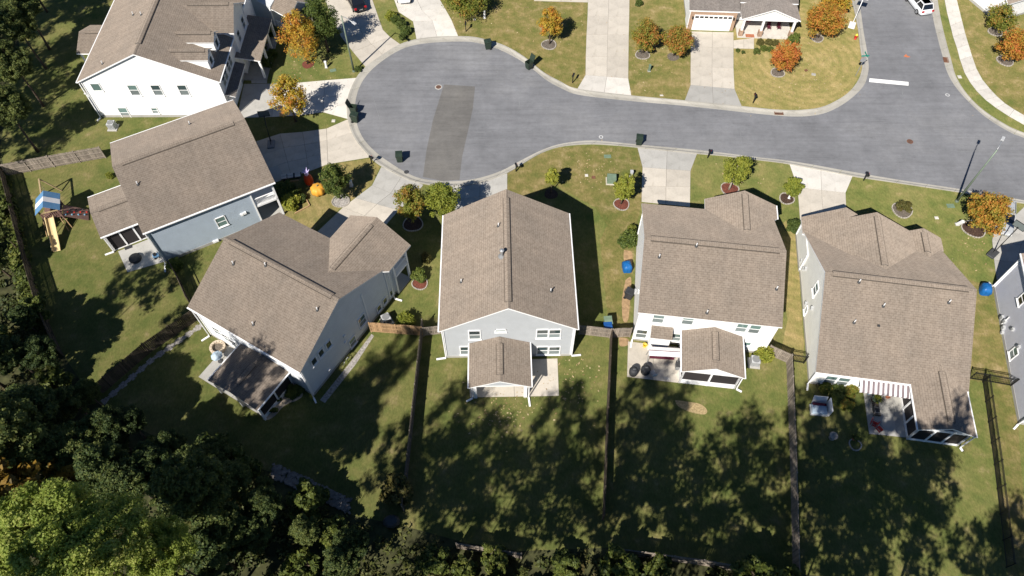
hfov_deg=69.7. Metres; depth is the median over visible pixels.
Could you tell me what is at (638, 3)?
shrub
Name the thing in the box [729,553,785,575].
understorey bush
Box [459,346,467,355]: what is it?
window
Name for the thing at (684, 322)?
window
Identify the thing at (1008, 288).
house
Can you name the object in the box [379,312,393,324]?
air conditioner
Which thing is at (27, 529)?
broadleaf tree
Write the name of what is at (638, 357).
patio
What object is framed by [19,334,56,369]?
broadleaf tree
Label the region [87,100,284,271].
house
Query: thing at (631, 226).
shrub
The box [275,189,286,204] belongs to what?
shrub
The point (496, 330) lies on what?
window
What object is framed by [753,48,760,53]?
shrub
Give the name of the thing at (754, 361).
air conditioner
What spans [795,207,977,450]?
house
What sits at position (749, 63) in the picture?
lawn
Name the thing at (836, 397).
shrub
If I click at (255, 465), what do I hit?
understorey bush
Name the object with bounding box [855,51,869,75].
street sign
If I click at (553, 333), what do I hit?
window
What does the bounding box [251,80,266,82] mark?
walkway
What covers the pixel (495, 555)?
understorey bush
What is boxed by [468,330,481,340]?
window
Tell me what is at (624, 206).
tree bed
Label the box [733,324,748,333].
window
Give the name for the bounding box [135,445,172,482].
broadleaf tree
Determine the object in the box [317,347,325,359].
window
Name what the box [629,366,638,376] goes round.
covered grill
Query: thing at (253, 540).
broadleaf tree
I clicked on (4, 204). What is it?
understorey bush
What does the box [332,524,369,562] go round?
broadleaf tree
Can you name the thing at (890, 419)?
patio
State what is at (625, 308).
bare soil
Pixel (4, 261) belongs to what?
broadleaf tree
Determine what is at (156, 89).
window
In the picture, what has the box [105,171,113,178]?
shrub
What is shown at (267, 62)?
shrub
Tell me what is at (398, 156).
wheeled cart
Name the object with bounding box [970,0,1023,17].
house
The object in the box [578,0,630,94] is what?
driveway
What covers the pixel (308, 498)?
understorey bush
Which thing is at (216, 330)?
window
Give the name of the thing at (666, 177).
driveway
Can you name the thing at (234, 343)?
window
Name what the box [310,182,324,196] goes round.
inflatable pumpkin
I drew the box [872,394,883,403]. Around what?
plant pot
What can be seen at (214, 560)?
broadleaf tree
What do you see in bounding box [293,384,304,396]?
shrub
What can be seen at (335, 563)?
broadleaf tree
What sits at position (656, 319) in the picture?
window
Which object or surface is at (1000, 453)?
iron fence
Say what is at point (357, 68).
shrub
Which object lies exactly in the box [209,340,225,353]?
fire pit table
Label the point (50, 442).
broadleaf tree
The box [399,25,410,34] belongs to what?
shrub
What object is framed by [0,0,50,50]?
broadleaf tree
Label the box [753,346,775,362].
shrub
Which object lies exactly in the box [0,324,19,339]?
understorey bush
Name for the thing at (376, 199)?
driveway
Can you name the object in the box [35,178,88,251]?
play set
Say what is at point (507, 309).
house
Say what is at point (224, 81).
window
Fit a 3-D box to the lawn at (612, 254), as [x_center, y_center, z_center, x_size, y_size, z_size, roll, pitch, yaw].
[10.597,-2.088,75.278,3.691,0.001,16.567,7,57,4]
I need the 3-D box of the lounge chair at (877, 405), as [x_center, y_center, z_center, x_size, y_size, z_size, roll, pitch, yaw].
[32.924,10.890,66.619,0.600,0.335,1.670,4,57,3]
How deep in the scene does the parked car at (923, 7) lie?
96.52 m
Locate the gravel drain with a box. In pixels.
[270,463,352,514]
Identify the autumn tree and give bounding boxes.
[267,73,309,121]
[274,8,319,63]
[392,183,426,223]
[441,0,490,19]
[536,6,563,43]
[613,172,634,203]
[631,16,660,52]
[660,24,694,56]
[769,38,801,71]
[804,0,848,37]
[817,0,854,9]
[967,190,1014,236]
[986,1,1019,33]
[994,24,1023,60]
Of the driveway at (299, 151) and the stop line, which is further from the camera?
the stop line
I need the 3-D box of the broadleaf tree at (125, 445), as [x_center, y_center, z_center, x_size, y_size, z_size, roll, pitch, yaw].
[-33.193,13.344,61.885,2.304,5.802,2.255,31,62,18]
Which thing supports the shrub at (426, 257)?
on the ground at (714, 484)
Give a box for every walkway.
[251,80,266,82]
[262,153,282,181]
[534,0,587,1]
[734,38,753,48]
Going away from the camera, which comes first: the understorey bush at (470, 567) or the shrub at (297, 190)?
the understorey bush at (470, 567)
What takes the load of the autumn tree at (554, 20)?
on the tree bed at (545, 44)
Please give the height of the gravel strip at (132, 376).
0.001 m
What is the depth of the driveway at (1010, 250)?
76.56 m
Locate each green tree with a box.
[302,0,342,52]
[318,162,351,198]
[423,181,460,217]
[722,155,754,189]
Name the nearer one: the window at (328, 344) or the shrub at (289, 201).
the window at (328, 344)
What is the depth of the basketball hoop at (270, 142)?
83.54 m
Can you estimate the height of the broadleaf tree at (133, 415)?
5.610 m
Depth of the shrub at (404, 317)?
70.81 m
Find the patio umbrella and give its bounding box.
[211,351,222,362]
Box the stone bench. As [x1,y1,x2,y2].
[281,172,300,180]
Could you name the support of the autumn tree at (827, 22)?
on the tree bed at (819, 39)
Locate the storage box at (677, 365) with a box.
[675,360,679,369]
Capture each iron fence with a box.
[793,354,808,363]
[970,372,1019,385]
[982,375,1016,567]
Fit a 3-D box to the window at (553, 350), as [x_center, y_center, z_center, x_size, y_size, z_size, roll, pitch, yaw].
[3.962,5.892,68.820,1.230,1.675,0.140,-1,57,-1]
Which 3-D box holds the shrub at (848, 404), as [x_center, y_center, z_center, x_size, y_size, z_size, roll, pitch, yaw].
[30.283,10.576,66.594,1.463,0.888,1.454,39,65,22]
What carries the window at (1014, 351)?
in the house at (1008, 288)
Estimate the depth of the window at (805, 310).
71.50 m
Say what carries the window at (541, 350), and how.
in the house at (507, 309)
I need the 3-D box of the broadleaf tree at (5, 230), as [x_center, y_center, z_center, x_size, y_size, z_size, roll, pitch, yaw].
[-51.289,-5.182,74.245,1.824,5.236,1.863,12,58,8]
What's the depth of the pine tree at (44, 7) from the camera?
96.95 m
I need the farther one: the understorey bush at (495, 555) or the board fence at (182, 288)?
the board fence at (182, 288)
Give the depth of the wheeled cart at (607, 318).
70.49 m
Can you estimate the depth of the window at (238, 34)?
88.00 m
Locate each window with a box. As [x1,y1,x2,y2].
[89,83,103,91]
[116,107,130,116]
[126,84,141,96]
[149,84,164,96]
[150,107,159,114]
[176,84,190,96]
[208,54,214,66]
[210,325,224,338]
[214,36,219,49]
[214,215,229,228]
[219,332,232,344]
[222,74,227,88]
[224,68,229,82]
[226,61,231,74]
[227,338,237,347]
[228,55,233,67]
[236,28,242,44]
[240,15,246,30]
[310,355,318,368]
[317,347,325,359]
[325,339,333,350]
[348,334,357,349]
[357,312,367,329]
[376,303,382,313]
[382,296,388,306]
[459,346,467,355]
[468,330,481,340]
[494,329,506,332]
[535,329,548,339]
[536,346,548,355]
[548,329,561,339]
[548,346,560,355]
[634,329,648,339]
[650,315,665,324]
[670,333,679,342]
[679,318,694,326]
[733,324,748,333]
[744,341,751,346]
[746,325,762,334]
[803,304,807,315]
[811,280,818,298]
[820,375,839,384]
[835,377,851,385]
[1007,345,1018,361]
[1016,292,1023,307]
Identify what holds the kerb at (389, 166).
on the road
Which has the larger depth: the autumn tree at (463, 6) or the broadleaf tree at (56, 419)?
the autumn tree at (463, 6)
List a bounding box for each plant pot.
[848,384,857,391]
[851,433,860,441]
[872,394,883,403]
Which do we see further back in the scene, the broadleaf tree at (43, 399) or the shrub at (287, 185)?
the shrub at (287, 185)
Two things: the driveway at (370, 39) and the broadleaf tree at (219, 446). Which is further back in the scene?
the driveway at (370, 39)
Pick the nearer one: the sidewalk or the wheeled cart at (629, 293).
the wheeled cart at (629, 293)
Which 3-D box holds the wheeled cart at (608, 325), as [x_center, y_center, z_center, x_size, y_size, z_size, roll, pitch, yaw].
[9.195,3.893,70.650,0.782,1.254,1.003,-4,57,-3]
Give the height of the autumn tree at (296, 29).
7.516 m
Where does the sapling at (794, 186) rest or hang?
on the tree bed at (783, 198)
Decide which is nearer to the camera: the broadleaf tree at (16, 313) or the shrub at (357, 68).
the broadleaf tree at (16, 313)
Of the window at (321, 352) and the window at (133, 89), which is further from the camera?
the window at (133, 89)
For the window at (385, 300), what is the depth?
72.04 m
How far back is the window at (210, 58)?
82.66 m
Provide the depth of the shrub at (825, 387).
67.31 m
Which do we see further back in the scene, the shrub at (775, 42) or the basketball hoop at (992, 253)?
the shrub at (775, 42)
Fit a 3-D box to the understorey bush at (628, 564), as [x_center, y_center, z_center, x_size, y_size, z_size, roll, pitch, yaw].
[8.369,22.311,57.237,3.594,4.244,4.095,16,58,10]
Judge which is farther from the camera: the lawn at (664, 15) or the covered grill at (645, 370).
the lawn at (664, 15)
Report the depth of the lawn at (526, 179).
82.24 m
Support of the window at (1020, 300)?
in the house at (1008, 288)
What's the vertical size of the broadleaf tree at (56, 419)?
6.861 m
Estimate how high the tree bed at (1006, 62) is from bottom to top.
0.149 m
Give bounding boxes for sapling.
[545,167,560,192]
[782,177,804,196]
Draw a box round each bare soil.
[619,338,628,345]
[622,277,630,321]
[624,250,632,263]
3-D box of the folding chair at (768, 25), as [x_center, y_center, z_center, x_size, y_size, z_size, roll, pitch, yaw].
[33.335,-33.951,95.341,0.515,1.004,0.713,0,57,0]
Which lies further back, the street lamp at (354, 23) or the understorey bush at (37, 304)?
the street lamp at (354, 23)
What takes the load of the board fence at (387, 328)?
on the ground at (714, 484)
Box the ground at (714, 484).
[0,0,1023,575]
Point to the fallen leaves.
(619, 171)
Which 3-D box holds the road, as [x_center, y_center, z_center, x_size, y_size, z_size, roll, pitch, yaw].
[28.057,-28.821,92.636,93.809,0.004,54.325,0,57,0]
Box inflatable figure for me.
[301,167,313,185]
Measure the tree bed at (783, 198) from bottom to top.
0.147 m
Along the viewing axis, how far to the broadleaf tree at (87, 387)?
63.77 m
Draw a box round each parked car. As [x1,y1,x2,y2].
[347,0,366,12]
[397,0,411,3]
[905,0,934,14]
[991,201,1016,236]
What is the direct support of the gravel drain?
on the ground at (714, 484)
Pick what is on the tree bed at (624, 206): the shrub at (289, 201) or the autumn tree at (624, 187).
the autumn tree at (624, 187)
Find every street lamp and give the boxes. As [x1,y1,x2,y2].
[341,15,356,72]
[955,136,1004,202]
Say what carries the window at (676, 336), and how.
in the house at (709, 289)
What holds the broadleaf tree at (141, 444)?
on the woodland floor
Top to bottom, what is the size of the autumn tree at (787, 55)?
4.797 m
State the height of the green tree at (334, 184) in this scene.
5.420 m
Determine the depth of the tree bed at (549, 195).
80.54 m
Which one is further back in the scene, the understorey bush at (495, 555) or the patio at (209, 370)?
the patio at (209, 370)
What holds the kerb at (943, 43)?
on the ground at (714, 484)
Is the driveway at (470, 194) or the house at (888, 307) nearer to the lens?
the house at (888, 307)
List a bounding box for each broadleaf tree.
[0,0,47,69]
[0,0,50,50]
[0,39,44,106]
[0,83,39,152]
[0,220,16,247]
[0,247,12,278]
[0,334,35,375]
[0,391,47,468]
[0,477,125,575]
[1,382,59,431]
[7,304,38,332]
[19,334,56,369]
[31,412,62,424]
[32,424,80,480]
[47,491,156,575]
[52,418,106,459]
[72,440,136,497]
[73,378,104,406]
[83,404,132,451]
[92,449,154,499]
[99,427,129,456]
[111,403,147,438]
[120,515,198,575]
[132,439,158,454]
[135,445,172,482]
[145,448,230,526]
[154,428,187,453]
[172,441,218,465]
[180,527,237,575]
[190,500,246,555]
[196,436,230,461]
[216,459,251,503]
[236,515,271,554]
[240,485,283,524]
[254,475,274,488]
[288,513,320,546]
[322,544,360,575]
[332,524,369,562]
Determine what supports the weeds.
on the ground at (714, 484)
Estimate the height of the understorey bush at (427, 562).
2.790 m
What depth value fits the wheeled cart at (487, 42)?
92.85 m
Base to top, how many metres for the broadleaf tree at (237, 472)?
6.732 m
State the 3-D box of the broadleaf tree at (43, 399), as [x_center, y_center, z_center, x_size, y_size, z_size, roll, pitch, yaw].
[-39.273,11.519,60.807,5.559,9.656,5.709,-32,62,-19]
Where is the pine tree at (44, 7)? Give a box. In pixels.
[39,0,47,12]
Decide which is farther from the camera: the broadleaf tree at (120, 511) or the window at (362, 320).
the window at (362, 320)
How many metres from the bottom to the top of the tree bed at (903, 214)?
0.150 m
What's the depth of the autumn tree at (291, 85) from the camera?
82.64 m
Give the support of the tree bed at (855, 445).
on the ground at (714, 484)
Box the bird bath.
[829,432,837,440]
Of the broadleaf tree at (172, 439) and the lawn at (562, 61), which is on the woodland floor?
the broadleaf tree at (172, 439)
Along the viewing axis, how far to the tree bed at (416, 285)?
74.07 m
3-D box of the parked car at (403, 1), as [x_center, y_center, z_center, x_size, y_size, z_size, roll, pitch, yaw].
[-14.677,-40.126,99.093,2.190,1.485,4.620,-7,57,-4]
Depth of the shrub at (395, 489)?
60.84 m
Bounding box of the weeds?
[0,173,50,358]
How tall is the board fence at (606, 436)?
1.810 m
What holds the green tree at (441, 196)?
on the ground at (714, 484)
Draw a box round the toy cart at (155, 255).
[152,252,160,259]
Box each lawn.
[283,158,379,228]
[440,0,586,88]
[507,146,642,225]
[600,208,636,337]
[629,0,690,99]
[733,0,861,111]
[778,220,803,360]
[957,0,1023,114]
[969,280,1023,575]
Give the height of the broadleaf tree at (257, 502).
6.171 m
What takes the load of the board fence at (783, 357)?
on the ground at (714, 484)
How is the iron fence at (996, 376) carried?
on the lawn at (988, 355)
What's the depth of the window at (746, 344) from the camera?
68.71 m
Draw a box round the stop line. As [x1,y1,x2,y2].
[869,78,908,85]
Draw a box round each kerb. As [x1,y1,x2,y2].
[347,0,1023,203]
[931,0,1023,137]
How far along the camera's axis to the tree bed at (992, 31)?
95.42 m
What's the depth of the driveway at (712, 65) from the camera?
91.57 m
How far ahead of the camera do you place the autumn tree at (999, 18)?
93.72 m
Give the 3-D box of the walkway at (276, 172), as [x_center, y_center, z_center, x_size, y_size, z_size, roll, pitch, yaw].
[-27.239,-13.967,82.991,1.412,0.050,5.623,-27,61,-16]
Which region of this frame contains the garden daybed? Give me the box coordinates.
[809,395,832,416]
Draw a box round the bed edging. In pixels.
[290,179,309,213]
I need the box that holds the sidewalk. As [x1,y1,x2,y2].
[945,0,1023,124]
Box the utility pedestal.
[955,220,964,225]
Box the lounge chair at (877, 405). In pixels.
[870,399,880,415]
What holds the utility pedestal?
on the ground at (714, 484)
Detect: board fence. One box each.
[0,146,105,175]
[0,168,64,355]
[88,311,199,400]
[168,261,189,302]
[368,322,422,334]
[401,319,423,511]
[422,326,440,335]
[455,542,521,558]
[578,325,611,337]
[602,330,612,520]
[612,327,632,337]
[624,549,730,569]
[770,345,792,362]
[786,355,800,570]
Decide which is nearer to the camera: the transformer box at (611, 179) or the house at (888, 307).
the house at (888, 307)
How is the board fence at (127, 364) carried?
on the ground at (714, 484)
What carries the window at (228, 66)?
in the house at (164, 58)
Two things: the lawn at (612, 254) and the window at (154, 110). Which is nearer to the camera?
the lawn at (612, 254)
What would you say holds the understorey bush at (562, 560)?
on the woodland floor
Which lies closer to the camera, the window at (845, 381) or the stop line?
the window at (845, 381)
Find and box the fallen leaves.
[271,1,1017,451]
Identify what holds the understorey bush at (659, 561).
on the woodland floor
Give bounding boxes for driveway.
[239,78,355,118]
[256,119,368,181]
[318,167,422,237]
[326,0,398,66]
[394,0,457,38]
[452,174,506,209]
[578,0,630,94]
[638,148,696,206]
[685,31,740,106]
[790,165,851,219]
[992,207,1023,279]
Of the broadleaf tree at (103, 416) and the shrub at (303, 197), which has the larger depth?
the shrub at (303, 197)
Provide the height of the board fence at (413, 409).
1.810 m
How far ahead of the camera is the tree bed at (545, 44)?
94.06 m
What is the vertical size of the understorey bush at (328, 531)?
2.981 m
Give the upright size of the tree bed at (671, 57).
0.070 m
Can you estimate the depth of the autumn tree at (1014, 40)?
89.96 m
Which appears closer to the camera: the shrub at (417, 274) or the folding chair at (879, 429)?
the folding chair at (879, 429)
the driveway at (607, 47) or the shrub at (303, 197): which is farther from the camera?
the driveway at (607, 47)
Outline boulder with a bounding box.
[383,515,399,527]
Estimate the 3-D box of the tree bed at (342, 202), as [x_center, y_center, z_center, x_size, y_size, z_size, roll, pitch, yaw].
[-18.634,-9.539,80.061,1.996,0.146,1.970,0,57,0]
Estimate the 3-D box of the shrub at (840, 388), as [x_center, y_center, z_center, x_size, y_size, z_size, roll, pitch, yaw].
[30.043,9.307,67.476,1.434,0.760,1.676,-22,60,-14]
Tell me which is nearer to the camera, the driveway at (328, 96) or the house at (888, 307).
the house at (888, 307)
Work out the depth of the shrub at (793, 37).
93.39 m
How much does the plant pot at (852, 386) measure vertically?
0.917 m
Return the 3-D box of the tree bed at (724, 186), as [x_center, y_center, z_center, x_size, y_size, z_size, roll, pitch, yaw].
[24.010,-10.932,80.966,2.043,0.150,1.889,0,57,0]
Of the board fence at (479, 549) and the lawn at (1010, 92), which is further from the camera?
the lawn at (1010, 92)
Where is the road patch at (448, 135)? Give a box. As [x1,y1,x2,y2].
[423,84,474,180]
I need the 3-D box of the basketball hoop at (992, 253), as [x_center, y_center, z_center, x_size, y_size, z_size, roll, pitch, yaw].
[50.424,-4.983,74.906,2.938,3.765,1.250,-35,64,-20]
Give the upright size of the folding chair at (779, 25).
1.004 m
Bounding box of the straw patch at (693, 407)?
[675,400,706,413]
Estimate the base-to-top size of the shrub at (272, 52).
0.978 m
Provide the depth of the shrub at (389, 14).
96.20 m
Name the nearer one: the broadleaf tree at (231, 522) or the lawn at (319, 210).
the broadleaf tree at (231, 522)
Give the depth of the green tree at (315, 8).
88.27 m
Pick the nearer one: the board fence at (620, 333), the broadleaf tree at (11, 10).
the board fence at (620, 333)
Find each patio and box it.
[118,239,163,271]
[199,345,259,414]
[263,384,302,419]
[470,358,558,396]
[627,342,678,382]
[863,393,905,437]
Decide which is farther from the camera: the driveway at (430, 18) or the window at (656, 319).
the driveway at (430, 18)
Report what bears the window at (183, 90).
in the house at (164, 58)
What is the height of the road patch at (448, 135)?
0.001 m
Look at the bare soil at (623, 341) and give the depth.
70.58 m
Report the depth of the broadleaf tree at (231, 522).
54.79 m
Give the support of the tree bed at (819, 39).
on the lawn at (749, 63)
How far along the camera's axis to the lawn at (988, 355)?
66.49 m
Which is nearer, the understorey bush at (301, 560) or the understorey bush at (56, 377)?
the understorey bush at (301, 560)
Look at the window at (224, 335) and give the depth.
68.66 m
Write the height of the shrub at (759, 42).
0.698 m
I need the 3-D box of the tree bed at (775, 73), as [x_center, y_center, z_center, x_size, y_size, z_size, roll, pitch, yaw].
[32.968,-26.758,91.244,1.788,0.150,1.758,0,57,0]
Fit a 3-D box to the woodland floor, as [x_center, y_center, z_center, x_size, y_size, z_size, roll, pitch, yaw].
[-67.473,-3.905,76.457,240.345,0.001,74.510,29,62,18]
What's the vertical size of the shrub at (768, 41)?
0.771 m
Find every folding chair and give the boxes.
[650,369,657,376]
[766,22,771,28]
[776,22,781,28]
[870,417,877,426]
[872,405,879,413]
[874,422,882,434]
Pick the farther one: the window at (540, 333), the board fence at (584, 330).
the board fence at (584, 330)
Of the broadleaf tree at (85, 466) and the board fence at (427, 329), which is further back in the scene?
the board fence at (427, 329)
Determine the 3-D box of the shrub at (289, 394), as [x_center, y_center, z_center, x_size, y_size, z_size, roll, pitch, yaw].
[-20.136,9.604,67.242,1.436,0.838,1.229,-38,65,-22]
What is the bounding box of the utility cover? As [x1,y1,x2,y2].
[946,204,954,207]
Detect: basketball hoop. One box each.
[257,110,274,148]
[848,0,862,28]
[986,219,1023,258]
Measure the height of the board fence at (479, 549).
1.760 m
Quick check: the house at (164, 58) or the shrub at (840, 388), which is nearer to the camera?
the shrub at (840, 388)
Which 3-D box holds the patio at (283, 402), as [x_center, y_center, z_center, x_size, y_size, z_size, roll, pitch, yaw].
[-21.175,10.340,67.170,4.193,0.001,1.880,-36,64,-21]
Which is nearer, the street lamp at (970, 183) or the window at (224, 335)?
the window at (224, 335)
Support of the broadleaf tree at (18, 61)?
on the ground at (714, 484)
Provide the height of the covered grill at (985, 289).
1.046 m
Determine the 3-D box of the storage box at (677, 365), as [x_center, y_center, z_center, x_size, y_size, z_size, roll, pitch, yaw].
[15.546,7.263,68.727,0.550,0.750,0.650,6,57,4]
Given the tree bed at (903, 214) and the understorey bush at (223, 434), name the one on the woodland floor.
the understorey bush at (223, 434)
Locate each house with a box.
[75,0,277,120]
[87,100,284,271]
[187,212,410,420]
[251,0,314,30]
[436,189,580,406]
[630,191,786,391]
[684,0,800,38]
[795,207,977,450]
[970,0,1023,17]
[988,253,1023,429]
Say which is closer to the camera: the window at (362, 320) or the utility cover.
the window at (362, 320)
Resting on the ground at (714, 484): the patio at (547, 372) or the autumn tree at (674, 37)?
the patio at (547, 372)
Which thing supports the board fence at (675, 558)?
on the woodland floor
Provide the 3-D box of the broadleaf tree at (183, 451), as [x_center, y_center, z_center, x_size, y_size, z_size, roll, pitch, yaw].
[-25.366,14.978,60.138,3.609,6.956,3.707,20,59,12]
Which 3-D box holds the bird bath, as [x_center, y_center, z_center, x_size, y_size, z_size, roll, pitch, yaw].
[28.375,13.164,65.032,0.760,0.580,0.748,0,57,0]
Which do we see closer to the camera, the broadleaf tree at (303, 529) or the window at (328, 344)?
the broadleaf tree at (303, 529)
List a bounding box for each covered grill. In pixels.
[622,260,631,272]
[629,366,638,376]
[641,365,650,375]
[979,282,992,295]
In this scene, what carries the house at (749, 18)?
on the lawn at (749, 63)
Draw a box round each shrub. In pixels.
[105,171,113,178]
[165,256,183,272]
[261,55,273,67]
[266,48,277,57]
[268,25,275,36]
[275,179,296,192]
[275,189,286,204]
[281,191,300,211]
[284,386,297,400]
[287,187,301,195]
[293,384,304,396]
[298,193,306,203]
[354,66,361,71]
[379,471,413,505]
[384,10,396,20]
[390,14,400,24]
[396,19,406,28]
[396,310,415,325]
[398,32,405,39]
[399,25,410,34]
[409,266,426,283]
[420,251,430,264]
[617,229,637,248]
[627,223,636,229]
[635,0,642,6]
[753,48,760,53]
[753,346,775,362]
[756,38,763,45]
[760,45,767,51]
[764,38,772,45]
[772,39,779,46]
[786,218,800,233]
[788,32,800,42]
[818,382,834,394]
[829,390,844,407]
[832,383,846,395]
[838,398,855,411]
[845,385,858,397]
[895,200,912,212]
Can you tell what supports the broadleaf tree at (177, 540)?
on the woodland floor
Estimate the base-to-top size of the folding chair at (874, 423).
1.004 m
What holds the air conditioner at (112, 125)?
on the ground at (714, 484)
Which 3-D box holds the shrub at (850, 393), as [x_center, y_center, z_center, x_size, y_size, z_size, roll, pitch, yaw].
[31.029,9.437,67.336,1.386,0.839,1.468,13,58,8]
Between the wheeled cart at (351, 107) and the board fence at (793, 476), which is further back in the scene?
the wheeled cart at (351, 107)
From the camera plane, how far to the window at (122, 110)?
86.30 m
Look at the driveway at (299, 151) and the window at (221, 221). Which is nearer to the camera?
the window at (221, 221)
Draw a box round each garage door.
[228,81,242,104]
[691,15,732,30]
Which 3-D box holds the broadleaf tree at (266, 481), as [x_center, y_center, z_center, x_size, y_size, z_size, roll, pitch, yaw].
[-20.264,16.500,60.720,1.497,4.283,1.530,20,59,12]
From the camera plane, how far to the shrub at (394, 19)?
95.82 m
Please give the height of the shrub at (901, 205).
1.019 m
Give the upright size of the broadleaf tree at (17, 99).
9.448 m
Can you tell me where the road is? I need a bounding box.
[355,0,1023,199]
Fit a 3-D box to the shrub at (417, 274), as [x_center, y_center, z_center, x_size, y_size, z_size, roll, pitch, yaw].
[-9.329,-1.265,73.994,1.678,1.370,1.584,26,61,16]
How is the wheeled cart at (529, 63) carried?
on the road
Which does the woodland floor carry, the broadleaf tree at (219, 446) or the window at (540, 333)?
the broadleaf tree at (219, 446)
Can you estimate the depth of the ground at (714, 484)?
66.23 m
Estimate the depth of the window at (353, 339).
69.67 m
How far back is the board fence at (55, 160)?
82.00 m
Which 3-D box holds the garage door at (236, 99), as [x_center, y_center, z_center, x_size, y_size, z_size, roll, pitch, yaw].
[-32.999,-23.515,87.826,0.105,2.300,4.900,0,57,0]
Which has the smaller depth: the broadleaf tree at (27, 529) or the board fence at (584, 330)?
the broadleaf tree at (27, 529)
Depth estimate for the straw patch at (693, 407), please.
66.86 m
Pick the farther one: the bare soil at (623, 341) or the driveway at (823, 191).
the driveway at (823, 191)
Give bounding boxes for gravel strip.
[101,324,201,404]
[320,334,373,402]
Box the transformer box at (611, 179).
[606,173,616,184]
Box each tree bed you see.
[302,61,313,68]
[331,194,349,207]
[403,216,422,231]
[411,278,427,289]
[541,39,555,49]
[544,188,557,198]
[613,198,628,210]
[635,49,649,59]
[667,53,678,60]
[720,182,738,193]
[770,68,784,77]
[779,192,794,204]
[810,34,823,42]
[848,439,861,450]
[892,202,912,218]
[961,220,985,237]
[987,27,1002,36]
[996,55,1013,66]
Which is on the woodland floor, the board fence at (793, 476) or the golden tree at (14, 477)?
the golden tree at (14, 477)
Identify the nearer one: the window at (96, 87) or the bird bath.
the bird bath
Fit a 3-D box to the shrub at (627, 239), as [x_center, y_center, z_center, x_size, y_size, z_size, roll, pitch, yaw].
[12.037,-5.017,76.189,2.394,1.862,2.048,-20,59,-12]
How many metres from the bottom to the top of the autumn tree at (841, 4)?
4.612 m
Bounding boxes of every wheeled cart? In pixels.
[345,99,357,111]
[349,111,358,122]
[395,151,402,162]
[484,38,491,49]
[525,53,535,69]
[603,316,612,323]
[603,322,612,333]
[623,286,634,299]
[636,133,643,145]
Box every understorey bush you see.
[0,194,11,218]
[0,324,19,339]
[17,295,51,321]
[30,359,74,391]
[193,430,231,460]
[221,443,263,491]
[278,546,320,575]
[285,477,330,521]
[317,514,349,549]
[413,543,449,575]
[450,554,478,575]
[480,543,508,575]
[551,547,580,575]
[598,542,642,575]
[643,552,671,575]
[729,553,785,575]
[783,563,802,575]
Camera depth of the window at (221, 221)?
75.26 m
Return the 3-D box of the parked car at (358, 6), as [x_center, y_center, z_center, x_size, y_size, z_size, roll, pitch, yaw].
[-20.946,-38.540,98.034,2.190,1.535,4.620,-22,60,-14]
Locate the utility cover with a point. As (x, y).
(950, 206)
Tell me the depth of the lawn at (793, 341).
73.11 m
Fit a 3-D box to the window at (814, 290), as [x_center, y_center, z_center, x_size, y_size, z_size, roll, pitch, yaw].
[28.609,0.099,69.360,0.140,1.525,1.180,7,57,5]
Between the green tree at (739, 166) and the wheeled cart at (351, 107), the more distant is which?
the wheeled cart at (351, 107)
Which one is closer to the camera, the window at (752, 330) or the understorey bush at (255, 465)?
the understorey bush at (255, 465)
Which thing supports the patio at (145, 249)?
on the ground at (714, 484)
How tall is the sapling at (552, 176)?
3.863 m
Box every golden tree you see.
[0,456,43,508]
[42,455,88,483]
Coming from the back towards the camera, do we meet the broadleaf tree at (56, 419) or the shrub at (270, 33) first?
the shrub at (270, 33)
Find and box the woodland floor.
[0,9,814,575]
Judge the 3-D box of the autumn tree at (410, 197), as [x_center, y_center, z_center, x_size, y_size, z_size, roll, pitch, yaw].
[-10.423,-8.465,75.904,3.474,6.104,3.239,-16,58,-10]
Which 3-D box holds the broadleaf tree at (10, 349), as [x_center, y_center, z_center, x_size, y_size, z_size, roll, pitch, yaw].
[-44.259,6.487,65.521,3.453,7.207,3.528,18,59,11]
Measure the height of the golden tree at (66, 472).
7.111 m
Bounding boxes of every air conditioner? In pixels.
[106,120,118,130]
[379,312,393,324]
[747,355,760,368]
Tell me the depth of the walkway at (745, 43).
94.25 m
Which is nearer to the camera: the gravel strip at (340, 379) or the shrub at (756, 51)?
the gravel strip at (340, 379)
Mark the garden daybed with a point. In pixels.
(820, 406)
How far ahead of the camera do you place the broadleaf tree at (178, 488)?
52.13 m
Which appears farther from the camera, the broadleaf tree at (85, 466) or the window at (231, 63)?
the window at (231, 63)
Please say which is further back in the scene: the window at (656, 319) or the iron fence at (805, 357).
the iron fence at (805, 357)
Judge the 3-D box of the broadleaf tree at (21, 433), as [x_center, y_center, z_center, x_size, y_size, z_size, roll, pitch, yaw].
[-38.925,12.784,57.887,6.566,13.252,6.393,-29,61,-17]
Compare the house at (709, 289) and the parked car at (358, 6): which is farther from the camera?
the parked car at (358, 6)
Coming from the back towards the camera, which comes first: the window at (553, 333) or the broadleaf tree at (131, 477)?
the window at (553, 333)
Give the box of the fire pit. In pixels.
[129,253,141,263]
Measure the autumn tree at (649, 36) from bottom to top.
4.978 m
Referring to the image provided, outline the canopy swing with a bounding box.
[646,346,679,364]
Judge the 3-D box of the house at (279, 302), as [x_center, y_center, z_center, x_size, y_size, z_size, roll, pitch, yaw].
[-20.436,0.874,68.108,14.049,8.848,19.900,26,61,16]

